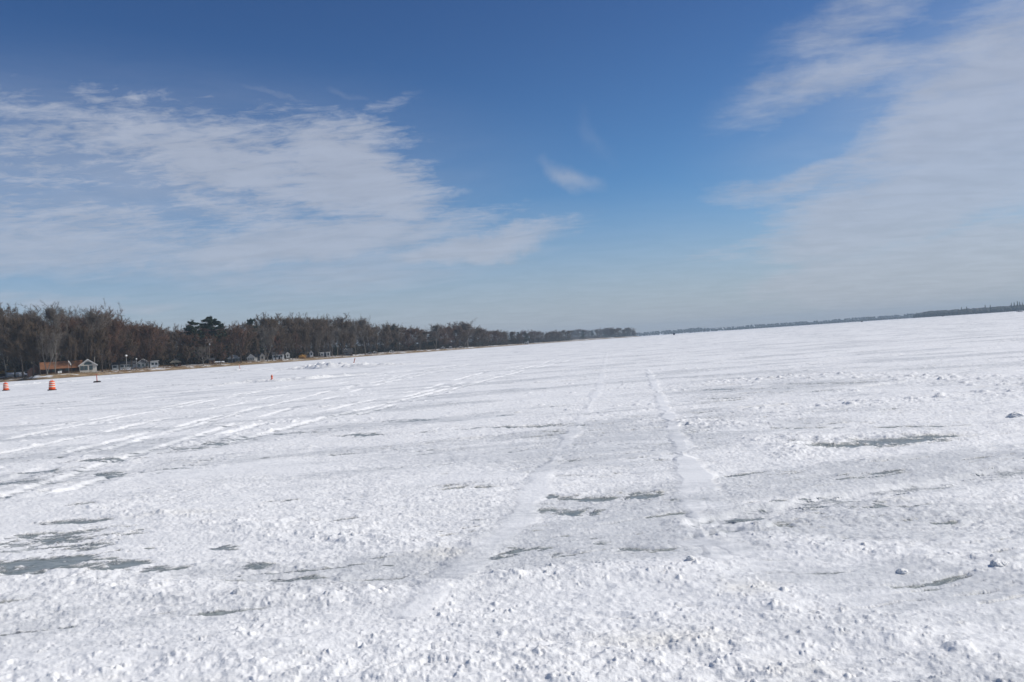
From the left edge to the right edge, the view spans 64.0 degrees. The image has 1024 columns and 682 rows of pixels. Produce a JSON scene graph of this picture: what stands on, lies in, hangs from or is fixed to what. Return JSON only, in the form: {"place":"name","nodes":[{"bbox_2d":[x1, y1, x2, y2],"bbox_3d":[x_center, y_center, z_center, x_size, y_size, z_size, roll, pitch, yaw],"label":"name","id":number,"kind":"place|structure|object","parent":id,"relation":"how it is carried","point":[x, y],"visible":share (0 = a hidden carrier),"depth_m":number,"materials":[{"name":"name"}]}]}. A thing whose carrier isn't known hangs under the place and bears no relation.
{"place":"outdoors","nodes":[
{"label":"outdoors","id":0,"kind":"place"},
{"bbox_2d":[190,368,271,373],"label":"snow bank","id":1,"kind":"structure","parent":0,"point":[235,370],"depth_m":149.76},
{"bbox_2d":[0,336,639,381],"bbox_3d":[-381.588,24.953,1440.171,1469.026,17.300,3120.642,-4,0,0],"label":"lake shore","id":2,"kind":"structure","parent":0,"point":[52,376],"depth_m":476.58,"materials":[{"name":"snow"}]},
{"bbox_2d":[0,328,27,377],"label":"bare tree","id":3,"kind":"object","parent":2,"relation":"on","point":[13,360],"visible":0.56,"depth_m":388.66,"materials":[{"name":"brown plant"}]},
{"bbox_2d":[1,304,39,364],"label":"bare tree","id":4,"kind":"object","parent":2,"relation":"on","point":[5,312],"visible":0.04,"depth_m":448.20,"materials":[{"name":"brown plant"}]},
{"bbox_2d":[1,304,46,363],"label":"bare tree","id":5,"kind":"object","parent":2,"relation":"on","point":[30,313],"visible":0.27,"depth_m":425.58,"materials":[{"name":"brown plant"}]},
{"bbox_2d":[0,312,48,377],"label":"bare tree","id":6,"kind":"object","parent":2,"relation":"on","point":[13,324],"visible":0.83,"depth_m":382.88,"materials":[{"name":"brown plant"}]},
{"bbox_2d":[6,328,42,370],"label":"bare tree","id":7,"kind":"object","parent":2,"relation":"on","point":[25,352],"visible":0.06,"depth_m":402.40,"materials":[{"name":"brown plant"}]},
{"bbox_2d":[18,320,48,376],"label":"bare tree","id":8,"kind":"object","parent":2,"relation":"on","point":[21,352],"visible":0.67,"depth_m":367.03,"materials":[{"name":"brown plant"}]},
{"bbox_2d":[20,328,50,374],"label":"bare tree","id":9,"kind":"object","parent":2,"relation":"on","point":[32,337],"visible":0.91,"depth_m":364.05,"materials":[{"name":"brown plant"}]},
{"bbox_2d":[29,330,64,374],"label":"bare tree","id":10,"kind":"object","parent":2,"relation":"on","point":[53,339],"visible":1,"depth_m":363.65,"materials":[{"name":"brown plant"}]},
{"bbox_2d":[31,325,65,361],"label":"bare tree","id":11,"kind":"object","parent":2,"relation":"on","point":[50,332],"visible":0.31,"depth_m":392.37,"materials":[{"name":"brown plant"}]},
{"bbox_2d":[18,301,81,361],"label":"bare tree","id":12,"kind":"object","parent":2,"relation":"on","point":[49,312],"visible":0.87,"depth_m":394.66,"materials":[{"name":"brown plant"}]},
{"bbox_2d":[22,315,80,361],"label":"bare tree","id":13,"kind":"object","parent":2,"relation":"on","point":[50,326],"visible":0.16,"depth_m":400.08,"materials":[{"name":"brown plant"}]},
{"bbox_2d":[46,332,63,373],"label":"bare tree","id":14,"kind":"object","parent":2,"relation":"on","point":[56,354],"visible":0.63,"depth_m":368.28,"materials":[{"name":"brown plant"}]},
{"bbox_2d":[26,359,97,376],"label":"house","id":15,"kind":"structure","parent":2,"relation":"on","point":[87,366],"depth_m":382.76,"materials":[{"name":"brown wood"}]},
{"bbox_2d":[40,300,88,360],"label":"bare tree","id":16,"kind":"object","parent":2,"relation":"on","point":[68,318],"visible":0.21,"depth_m":433.13,"materials":[{"name":"brown plant"}]},
{"bbox_2d":[51,329,79,360],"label":"bare tree","id":17,"kind":"object","parent":2,"relation":"on","point":[63,347],"visible":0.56,"depth_m":395.19,"materials":[{"name":"brown plant"}]},
{"bbox_2d":[48,312,83,360],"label":"bare tree","id":18,"kind":"object","parent":2,"relation":"on","point":[62,325],"visible":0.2,"depth_m":409.98,"materials":[{"name":"brown plant"}]},
{"bbox_2d":[61,333,79,372],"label":"bare tree","id":19,"kind":"object","parent":2,"relation":"on","point":[70,341],"visible":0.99,"depth_m":374.35,"materials":[{"name":"brown plant"}]},
{"bbox_2d":[58,320,99,360],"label":"bare tree","id":20,"kind":"object","parent":2,"relation":"on","point":[74,326],"visible":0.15,"depth_m":412.55,"materials":[{"name":"brown plant"}]},
{"bbox_2d":[72,324,97,360],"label":"bare tree","id":21,"kind":"object","parent":2,"relation":"on","point":[78,343],"visible":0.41,"depth_m":396.84,"materials":[{"name":"brown plant"}]},
{"bbox_2d":[77,322,95,358],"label":"bare tree","id":22,"kind":"object","parent":2,"relation":"on","point":[85,331],"visible":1,"depth_m":386.06,"materials":[{"name":"brown plant"}]},
{"bbox_2d":[70,308,105,361],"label":"bare tree","id":23,"kind":"object","parent":2,"relation":"on","point":[79,320],"visible":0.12,"depth_m":416.77,"materials":[{"name":"brown plant"}]},
{"bbox_2d":[74,302,124,362],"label":"bare tree","id":24,"kind":"object","parent":2,"relation":"on","point":[92,318],"visible":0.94,"depth_m":392.14,"materials":[{"name":"brown plant"}]},
{"bbox_2d":[88,325,111,371],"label":"bare tree","id":25,"kind":"object","parent":2,"relation":"on","point":[98,342],"visible":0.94,"depth_m":391.46,"materials":[{"name":"brown plant"}]},
{"bbox_2d":[80,320,125,370],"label":"bare tree","id":26,"kind":"object","parent":2,"relation":"on","point":[109,345],"visible":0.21,"depth_m":407.53,"materials":[{"name":"brown plant"}]},
{"bbox_2d":[88,329,125,370],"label":"bare tree","id":27,"kind":"object","parent":2,"relation":"on","point":[109,347],"visible":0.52,"depth_m":401.37,"materials":[{"name":"brown plant"}]},
{"bbox_2d":[95,302,124,354],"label":"bare tree","id":28,"kind":"object","parent":2,"relation":"on","point":[110,312],"visible":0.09,"depth_m":465.39,"materials":[{"name":"brown plant"}]},
{"bbox_2d":[98,312,139,369],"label":"bare tree","id":29,"kind":"object","parent":2,"relation":"on","point":[116,325],"visible":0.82,"depth_m":408.37,"materials":[{"name":"brown plant"}]},
{"bbox_2d":[112,330,131,360],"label":"bare tree","id":30,"kind":"object","parent":2,"relation":"on","point":[128,336],"visible":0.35,"depth_m":426.49,"materials":[{"name":"brown plant"}]},
{"bbox_2d":[108,321,139,358],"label":"bare tree","id":31,"kind":"object","parent":2,"relation":"on","point":[132,329],"visible":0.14,"depth_m":448.81,"materials":[{"name":"brown plant"}]},
{"bbox_2d":[123,336,140,369],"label":"bare tree","id":32,"kind":"object","parent":2,"relation":"on","point":[128,344],"visible":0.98,"depth_m":410.73,"materials":[{"name":"brown plant"}]},
{"bbox_2d":[111,359,158,369],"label":"house","id":33,"kind":"structure","parent":2,"relation":"on","point":[144,363],"depth_m":422.80,"materials":[{"name":"white"}]},
{"bbox_2d":[122,321,150,360],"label":"bare tree","id":34,"kind":"object","parent":2,"relation":"on","point":[136,323],"visible":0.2,"depth_m":451.64,"materials":[{"name":"brown plant"}]},
{"bbox_2d":[138,336,150,367],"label":"bare tree","id":35,"kind":"object","parent":2,"relation":"on","point":[143,344],"visible":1,"depth_m":418.03,"materials":[{"name":"brown plant"}]},
{"bbox_2d":[130,320,168,367],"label":"bare tree","id":36,"kind":"object","parent":2,"relation":"on","point":[148,331],"visible":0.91,"depth_m":421.38,"materials":[{"name":"brown plant"}]},
{"bbox_2d":[142,323,169,358],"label":"bare tree","id":37,"kind":"object","parent":2,"relation":"on","point":[158,332],"visible":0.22,"depth_m":462.77,"materials":[{"name":"brown plant"}]},
{"bbox_2d":[154,344,166,366],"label":"bare tree","id":38,"kind":"object","parent":2,"relation":"on","point":[161,355],"visible":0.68,"depth_m":426.86,"materials":[{"name":"brown plant"}]},
{"bbox_2d":[154,328,172,361],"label":"bare tree","id":39,"kind":"object","parent":2,"relation":"on","point":[163,336],"visible":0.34,"depth_m":461.93,"materials":[{"name":"brown plant"}]},
{"bbox_2d":[163,340,177,364],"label":"bare tree","id":40,"kind":"object","parent":2,"relation":"on","point":[167,344],"visible":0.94,"depth_m":455.68,"materials":[{"name":"brown plant"}]},
{"bbox_2d":[168,334,184,363],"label":"bare tree","id":41,"kind":"object","parent":2,"relation":"on","point":[177,337],"visible":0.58,"depth_m":468.31,"materials":[{"name":"brown plant"}]},
{"bbox_2d":[178,344,192,360],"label":"bare tree","id":42,"kind":"object","parent":2,"relation":"on","point":[187,351],"visible":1,"depth_m":437.72,"materials":[{"name":"brown plant"}]},
{"bbox_2d":[175,329,197,364],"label":"bare tree","id":43,"kind":"object","parent":2,"relation":"on","point":[187,340],"visible":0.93,"depth_m":464.29,"materials":[{"name":"brown plant"}]},
{"bbox_2d":[174,320,213,363],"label":"pine tree","id":44,"kind":"object","parent":2,"relation":"on","point":[190,328],"visible":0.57,"depth_m":473.69,"materials":[{"name":"green plant"}]},
{"bbox_2d":[194,345,211,364],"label":"bare tree","id":45,"kind":"object","parent":2,"relation":"on","point":[200,349],"visible":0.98,"depth_m":446.84,"materials":[{"name":"brown plant"}]},
{"bbox_2d":[192,332,224,362],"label":"bare tree","id":46,"kind":"object","parent":2,"relation":"on","point":[203,340],"visible":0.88,"depth_m":464.99,"materials":[{"name":"brown plant"}]},
{"bbox_2d":[194,316,239,357],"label":"pine tree","id":47,"kind":"object","parent":2,"relation":"on","point":[210,321],"visible":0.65,"depth_m":482.17,"materials":[{"name":"green plant"}]},
{"bbox_2d":[212,343,228,360],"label":"bare tree","id":48,"kind":"object","parent":2,"relation":"on","point":[219,347],"visible":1,"depth_m":457.22,"materials":[{"name":"brown plant"}]},
{"bbox_2d":[211,322,232,355],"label":"pine tree","id":49,"kind":"object","parent":2,"relation":"on","point":[220,330],"visible":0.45,"depth_m":503.17,"materials":[{"name":"green plant"}]},
{"bbox_2d":[227,355,239,362],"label":"house","id":50,"kind":"structure","parent":2,"relation":"on","point":[235,358],"depth_m":483.50,"materials":[{"name":"grey"}]},
{"bbox_2d":[216,323,256,361],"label":"bare tree","id":51,"kind":"object","parent":2,"relation":"on","point":[237,333],"visible":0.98,"depth_m":479.46,"materials":[{"name":"brown plant"}]},
{"bbox_2d":[237,330,257,355],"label":"bare tree","id":52,"kind":"object","parent":2,"relation":"on","point":[250,344],"visible":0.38,"depth_m":504.54,"materials":[{"name":"brown plant"}]},
{"bbox_2d":[240,321,264,355],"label":"bare tree","id":53,"kind":"object","parent":2,"relation":"on","point":[249,327],"visible":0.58,"depth_m":528.07,"materials":[{"name":"brown plant"}]},
{"bbox_2d":[244,318,266,352],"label":"pine tree","id":54,"kind":"object","parent":2,"relation":"on","point":[250,320],"visible":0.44,"depth_m":531.26,"materials":[{"name":"green plant"}]},
{"bbox_2d":[253,325,278,360],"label":"bare tree","id":55,"kind":"object","parent":2,"relation":"on","point":[263,332],"visible":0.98,"depth_m":502.86,"materials":[{"name":"brown plant"}]},
{"bbox_2d":[253,311,281,345],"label":"bare tree","id":56,"kind":"object","parent":2,"relation":"on","point":[255,322],"visible":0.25,"depth_m":567.76,"materials":[{"name":"brown plant"}]},
{"bbox_2d":[252,314,284,359],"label":"bare tree","id":57,"kind":"object","parent":2,"relation":"on","point":[266,322],"visible":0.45,"depth_m":548.72,"materials":[{"name":"brown plant"}]},
{"bbox_2d":[264,334,282,359],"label":"rust leaved tree","id":58,"kind":"object","parent":2,"relation":"on","point":[276,341],"visible":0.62,"depth_m":520.26,"materials":[{"name":"brown plant"}]},
{"bbox_2d":[266,324,285,350],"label":"bare tree","id":59,"kind":"object","parent":2,"relation":"on","point":[268,328],"visible":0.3,"depth_m":543.60,"materials":[{"name":"brown plant"}]},
{"bbox_2d":[275,333,284,360],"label":"bare tree","id":60,"kind":"object","parent":2,"relation":"on","point":[280,337],"visible":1,"depth_m":515.93,"materials":[{"name":"brown plant"}]},
{"bbox_2d":[276,313,301,351],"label":"bare tree","id":61,"kind":"object","parent":2,"relation":"on","point":[290,320],"visible":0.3,"depth_m":584.66,"materials":[{"name":"brown plant"}]},
{"bbox_2d":[283,325,300,357],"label":"bare tree","id":62,"kind":"object","parent":2,"relation":"on","point":[295,328],"visible":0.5,"depth_m":558.36,"materials":[{"name":"brown plant"}]},
{"bbox_2d":[282,318,309,356],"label":"bare tree","id":63,"kind":"object","parent":2,"relation":"on","point":[295,322],"visible":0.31,"depth_m":578.90,"materials":[{"name":"brown plant"}]},
{"bbox_2d":[291,332,302,358],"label":"bare tree","id":64,"kind":"object","parent":2,"relation":"on","point":[294,337],"visible":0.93,"depth_m":540.11,"materials":[{"name":"brown plant"}]},
{"bbox_2d":[288,312,311,347],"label":"bare tree","id":65,"kind":"object","parent":2,"relation":"on","point":[306,318],"visible":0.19,"depth_m":610.70,"materials":[{"name":"brown plant"}]},
{"bbox_2d":[298,318,318,344],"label":"bare tree","id":66,"kind":"object","parent":2,"relation":"on","point":[309,324],"visible":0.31,"depth_m":592.96,"materials":[{"name":"brown plant"}]},
{"bbox_2d":[0,331,634,375],"bbox_3d":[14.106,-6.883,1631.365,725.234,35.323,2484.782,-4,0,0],"label":"underbrush","id":67,"kind":"object","parent":2,"relation":"on","point":[361,349],"visible":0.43,"depth_m":616.36,"materials":[{"name":"plant"}]},
{"bbox_2d":[313,328,324,357],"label":"bare tree","id":68,"kind":"object","parent":2,"relation":"on","point":[320,336],"visible":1,"depth_m":558.17,"materials":[{"name":"brown plant"}]},
{"bbox_2d":[314,325,333,351],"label":"bare tree","id":69,"kind":"object","parent":2,"relation":"on","point":[322,330],"visible":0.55,"depth_m":587.07,"materials":[{"name":"brown plant"}]},
{"bbox_2d":[323,329,335,356],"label":"bare tree","id":70,"kind":"object","parent":2,"relation":"on","point":[326,333],"visible":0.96,"depth_m":579.22,"materials":[{"name":"brown plant"}]},
{"bbox_2d":[324,324,342,355],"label":"bare tree","id":71,"kind":"object","parent":2,"relation":"on","point":[332,327],"visible":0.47,"depth_m":622.46,"materials":[{"name":"brown plant"}]},
{"bbox_2d":[326,313,353,344],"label":"bare tree","id":72,"kind":"object","parent":2,"relation":"on","point":[342,319],"visible":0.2,"depth_m":667.05,"materials":[{"name":"brown plant"}]},
{"bbox_2d":[333,328,349,355],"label":"bare tree","id":73,"kind":"object","parent":2,"relation":"on","point":[337,331],"visible":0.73,"depth_m":608.93,"materials":[{"name":"brown plant"}]},
{"bbox_2d":[338,333,348,356],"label":"bare tree","id":74,"kind":"object","parent":2,"relation":"on","point":[344,336],"visible":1,"depth_m":595.01,"materials":[{"name":"brown plant"}]},
{"bbox_2d":[332,318,358,347],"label":"bare tree","id":75,"kind":"object","parent":2,"relation":"on","point":[343,324],"visible":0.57,"depth_m":637.19,"materials":[{"name":"brown plant"}]},
{"bbox_2d":[343,348,352,355],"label":"cabin","id":76,"kind":"object","parent":2,"relation":"on","point":[346,351],"visible":0.97,"depth_m":619.13,"materials":[{"name":"grey wood"}]},
{"bbox_2d":[347,334,355,354],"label":"bare tree","id":77,"kind":"object","parent":2,"relation":"on","point":[350,336],"visible":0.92,"depth_m":615.23,"materials":[{"name":"brown plant"}]},
{"bbox_2d":[347,322,358,353],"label":"bare tree","id":78,"kind":"object","parent":2,"relation":"on","point":[354,328],"visible":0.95,"depth_m":622.82,"materials":[{"name":"brown plant"}]},
{"bbox_2d":[347,324,367,351],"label":"bare tree","id":79,"kind":"object","parent":2,"relation":"on","point":[357,325],"visible":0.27,"depth_m":663.79,"materials":[{"name":"brown plant"}]},
{"bbox_2d":[354,315,370,354],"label":"bare tree","id":80,"kind":"object","parent":2,"relation":"on","point":[361,323],"visible":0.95,"depth_m":644.62,"materials":[{"name":"brown plant"}]},
{"bbox_2d":[360,326,375,347],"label":"bare tree","id":81,"kind":"object","parent":2,"relation":"on","point":[367,330],"visible":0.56,"depth_m":694.23,"materials":[{"name":"brown plant"}]},
{"bbox_2d":[362,329,374,351],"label":"bare tree","id":82,"kind":"object","parent":2,"relation":"on","point":[368,334],"visible":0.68,"depth_m":667.63,"materials":[{"name":"brown plant"}]},
{"bbox_2d":[376,329,391,352],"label":"bare tree","id":83,"kind":"object","parent":2,"relation":"on","point":[383,335],"visible":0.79,"depth_m":699.91,"materials":[{"name":"brown plant"}]},
{"bbox_2d":[379,326,395,349],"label":"bare tree","id":84,"kind":"object","parent":2,"relation":"on","point":[391,340],"visible":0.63,"depth_m":731.16,"materials":[{"name":"brown plant"}]},
{"bbox_2d":[391,332,403,351],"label":"bare tree","id":85,"kind":"object","parent":2,"relation":"on","point":[395,334],"visible":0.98,"depth_m":717.04,"materials":[{"name":"brown plant"}]},
{"bbox_2d":[400,333,413,350],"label":"bare tree","id":86,"kind":"object","parent":2,"relation":"on","point":[408,335],"visible":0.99,"depth_m":724.47,"materials":[{"name":"brown plant"}]},
{"bbox_2d":[399,328,423,350],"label":"bare tree","id":87,"kind":"object","parent":2,"relation":"on","point":[412,332],"visible":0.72,"depth_m":756.88,"materials":[{"name":"brown plant"}]},
{"bbox_2d":[417,329,434,347],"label":"bare tree","id":88,"kind":"object","parent":2,"relation":"on","point":[425,333],"visible":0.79,"depth_m":783.71,"materials":[{"name":"brown plant"}]},
{"bbox_2d":[426,323,445,348],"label":"bare tree","id":89,"kind":"object","parent":2,"relation":"on","point":[436,327],"visible":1,"depth_m":774.03,"materials":[{"name":"brown plant"}]},
{"bbox_2d":[429,331,450,344],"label":"bare tree","id":90,"kind":"object","parent":2,"relation":"on","point":[441,334],"visible":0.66,"depth_m":814.19,"materials":[{"name":"brown plant"}]},
{"bbox_2d":[440,323,466,345],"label":"bare tree","id":91,"kind":"object","parent":2,"relation":"on","point":[451,327],"visible":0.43,"depth_m":875.13,"materials":[{"name":"brown plant"}]},
{"bbox_2d":[449,327,467,345],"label":"bare tree","id":92,"kind":"object","parent":2,"relation":"on","point":[459,331],"visible":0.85,"depth_m":869.77,"materials":[{"name":"brown plant"}]},
{"bbox_2d":[452,319,480,347],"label":"bare tree","id":93,"kind":"object","parent":2,"relation":"on","point":[466,326],"visible":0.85,"depth_m":897.05,"materials":[{"name":"brown plant"}]},
{"bbox_2d":[472,327,487,346],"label":"bare tree","id":94,"kind":"object","parent":2,"relation":"on","point":[477,335],"visible":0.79,"depth_m":941.80,"materials":[{"name":"brown plant"}]},
{"bbox_2d":[0,311,1023,681],"bbox_3d":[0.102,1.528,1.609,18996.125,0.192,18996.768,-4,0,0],"label":"frozen lake","id":95,"kind":"structure","parent":0,"point":[562,511],"depth_m":7.46,"materials":[{"name":"snow"}]},
{"bbox_2d":[0,374,160,386],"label":"snow bank","id":96,"kind":"structure","parent":95,"relation":"on","point":[65,381],"depth_m":168.73,"materials":[{"name":"snow"}]},
{"bbox_2d":[189,373,371,386],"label":"snow bank","id":97,"kind":"structure","parent":95,"relation":"on","point":[287,379],"depth_m":60.03,"materials":[{"name":"snow"}]},
{"bbox_2d":[271,361,351,370],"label":"snow bank","id":98,"kind":"structure","parent":95,"relation":"on","point":[320,365],"depth_m":112.67,"materials":[{"name":"snow"}]},
{"bbox_2d":[341,362,438,367],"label":"snow bank","id":99,"kind":"structure","parent":95,"relation":"on","point":[364,364],"depth_m":100.41,"materials":[{"name":"snow"}]},
{"bbox_2d":[990,559,1008,566],"bbox_3d":[2.922,1.336,4.912,0.101,0.055,0.104,-4,0,-10],"label":"snow clod","id":100,"kind":"object","parent":95,"relation":"on","point":[997,563],"visible":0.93,"depth_m":4.89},
{"bbox_2d":[1007,412,1023,417],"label":"snow clod","id":101,"kind":"object","parent":95,"relation":"on","point":[1014,414],"visible":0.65,"depth_m":11.95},
{"bbox_2d":[0,0,1023,350],"label":"sky","id":102,"kind":"structure","parent":0,"point":[649,166],"materials":[{"name":"blue"}]},
{"bbox_2d":[638,315,910,335],"bbox_3d":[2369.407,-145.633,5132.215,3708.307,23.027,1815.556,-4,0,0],"label":"hills","id":103,"kind":"structure","parent":0,"point":[756,327],"depth_m":4908.61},
{"bbox_2d":[611,313,916,336],"bbox_3d":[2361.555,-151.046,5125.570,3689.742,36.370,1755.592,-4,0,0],"label":"woods","id":104,"kind":"object","parent":103,"relation":"on","point":[855,319],"visible":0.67,"depth_m":4908.97,"materials":[{"name":"plant"}]},
{"bbox_3d":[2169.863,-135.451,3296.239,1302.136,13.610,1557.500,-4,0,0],"label":"right headland","id":105,"kind":"structure","parent":0,"visible":0},
{"bbox_2d":[913,305,1023,317],"bbox_3d":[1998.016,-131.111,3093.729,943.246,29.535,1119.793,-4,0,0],"label":"headland woods","id":106,"kind":"object","parent":105,"relation":"on","point":[968,311],"visible":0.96,"depth_m":2822.30,"materials":[{"name":"plant"}]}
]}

